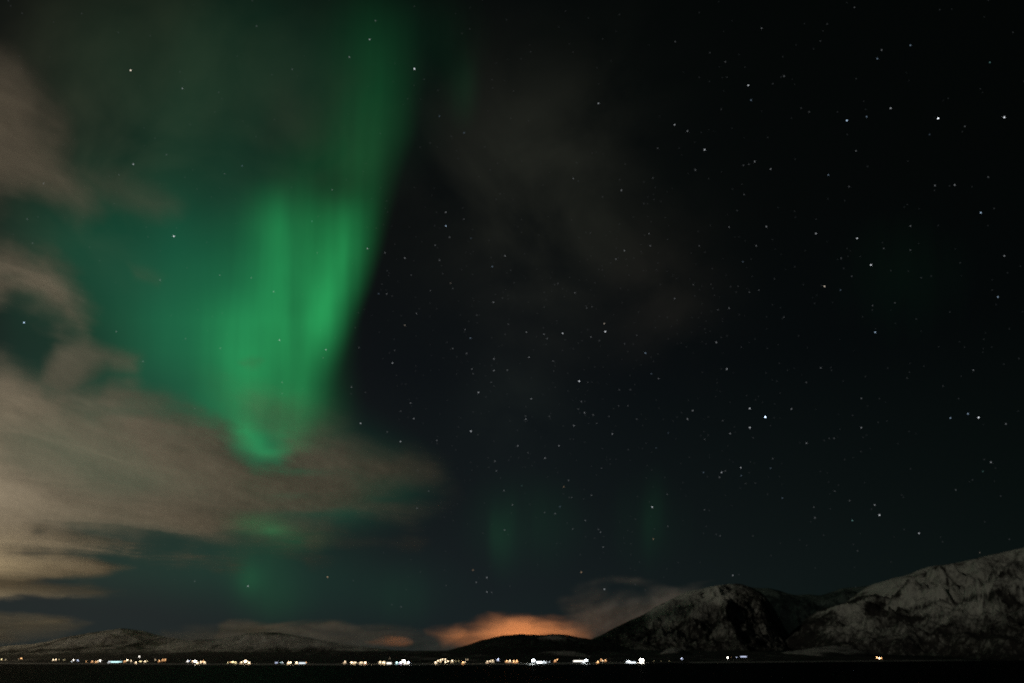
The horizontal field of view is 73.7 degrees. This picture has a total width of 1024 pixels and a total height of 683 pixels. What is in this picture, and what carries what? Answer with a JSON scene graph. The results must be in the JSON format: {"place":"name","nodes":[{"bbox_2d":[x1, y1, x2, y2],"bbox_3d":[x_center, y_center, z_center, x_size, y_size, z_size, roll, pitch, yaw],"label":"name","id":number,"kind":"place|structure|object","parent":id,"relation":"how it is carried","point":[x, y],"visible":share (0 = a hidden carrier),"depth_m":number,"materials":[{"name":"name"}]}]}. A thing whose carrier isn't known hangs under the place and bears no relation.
{"place":"outdoors","nodes":[
{"label":"outdoors","id":0,"kind":"place"},
{"bbox_2d":[5,94,17,105],"bbox_3d":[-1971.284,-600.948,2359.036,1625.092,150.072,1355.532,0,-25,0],"label":"cloud","id":1,"kind":"structure","parent":0,"point":[12,101],"depth_m":1988.23,"materials":[{"name":"grey"}]},
{"bbox_2d":[0,264,41,283],"bbox_3d":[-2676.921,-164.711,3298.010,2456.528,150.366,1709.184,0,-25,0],"label":"cloud","id":2,"kind":"structure","parent":0,"point":[34,280],"depth_m":2867.88,"materials":[{"name":"grey"}]},
{"bbox_2d":[0,628,181,654],"bbox_3d":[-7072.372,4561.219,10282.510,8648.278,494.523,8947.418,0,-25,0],"label":"hill","id":3,"kind":"structure","parent":0,"point":[122,640],"depth_m":8440.60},
{"bbox_2d":[45,620,270,637],"bbox_3d":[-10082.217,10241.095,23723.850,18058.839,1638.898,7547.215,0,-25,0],"label":"cloud","id":4,"kind":"structure","parent":0,"point":[216,637],"depth_m":24874.48,"materials":[{"name":"grey"}]},
{"bbox_2d":[0,379,388,589],"bbox_3d":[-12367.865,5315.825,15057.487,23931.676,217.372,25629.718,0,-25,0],"label":"cloud","id":5,"kind":"structure","parent":0,"point":[199,458],"depth_m":6866.36,"materials":[{"name":"grey"}]},
{"bbox_2d":[138,632,406,652],"bbox_3d":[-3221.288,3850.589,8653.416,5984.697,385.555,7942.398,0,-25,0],"label":"hill","id":6,"kind":"structure","parent":0,"point":[265,642],"depth_m":7446.41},
{"bbox_2d":[381,639,408,644],"bbox_3d":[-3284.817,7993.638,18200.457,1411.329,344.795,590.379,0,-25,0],"label":"cloud","id":7,"kind":"structure","parent":0,"point":[394,641],"depth_m":18178.85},
{"bbox_2d":[0,650,980,664],"bbox_3d":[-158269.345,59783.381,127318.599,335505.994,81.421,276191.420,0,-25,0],"label":"shore","id":8,"kind":"structure","parent":0,"point":[458,657],"depth_m":3452.42,"materials":[{"name":"black"}]},
{"bbox_2d":[0,660,1023,682],"bbox_3d":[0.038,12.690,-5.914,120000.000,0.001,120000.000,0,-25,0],"label":"water","id":9,"kind":"structure","parent":0,"point":[996,671],"depth_m":775.67,"materials":[{"name":"black liquid"}]},
{"bbox_2d":[0,0,1023,650],"label":"sky","id":10,"kind":"structure","parent":0,"point":[496,118],"materials":[{"name":"black"}]},
{"bbox_2d":[0,0,1022,580],"bbox_3d":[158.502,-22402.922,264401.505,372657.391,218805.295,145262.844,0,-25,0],"label":"faint stars","id":11,"kind":"object","parent":10,"relation":"in","point":[564,296],"visible":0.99,"depth_m":286247.19,"materials":[{"name":"white"}]},
{"bbox_2d":[451,634,633,654],"bbox_3d":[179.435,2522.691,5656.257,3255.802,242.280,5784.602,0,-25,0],"label":"hill","id":12,"kind":"structure","parent":0,"point":[515,644],"depth_m":4291.07,"materials":[{"name":"black soil"}]},
{"bbox_2d":[502,651,591,658],"bbox_3d":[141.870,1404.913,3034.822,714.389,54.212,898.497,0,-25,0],"label":"hill","id":13,"kind":"structure","parent":0,"point":[564,654],"depth_m":3002.10,"materials":[{"name":"black"}]},
{"bbox_2d":[571,592,680,638],"bbox_3d":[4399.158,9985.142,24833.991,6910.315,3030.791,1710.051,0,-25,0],"label":"cloud","id":14,"kind":"structure","parent":0,"point":[583,633],"depth_m":24922.18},
{"bbox_2d":[660,647,691,654],"bbox_3d":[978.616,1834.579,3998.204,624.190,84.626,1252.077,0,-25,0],"label":"hill","id":15,"kind":"structure","parent":0,"point":[674,651],"depth_m":3986.01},
{"bbox_2d":[593,584,790,650],"bbox_3d":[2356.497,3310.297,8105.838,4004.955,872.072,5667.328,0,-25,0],"label":"mountain","id":16,"kind":"structure","parent":0,"point":[733,617],"depth_m":6930.58,"materials":[{"name":"grey stone"}]},
{"bbox_2d":[754,586,867,633],"bbox_3d":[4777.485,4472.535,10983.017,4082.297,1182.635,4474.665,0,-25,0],"label":"mountain","id":17,"kind":"structure","parent":0,"point":[793,611],"depth_m":10947.03,"materials":[{"name":"black stone"}]},
{"bbox_2d":[781,646,876,656],"bbox_3d":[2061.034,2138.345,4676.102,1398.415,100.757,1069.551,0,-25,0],"label":"hill","id":18,"kind":"structure","parent":0,"point":[835,651],"depth_m":4558.40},
{"bbox_2d":[784,548,1023,659],"bbox_3d":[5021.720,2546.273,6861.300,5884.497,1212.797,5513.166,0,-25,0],"label":"mountain","id":19,"kind":"structure","parent":0,"point":[972,609],"depth_m":5870.98,"materials":[{"name":"grey stone"}]}
]}

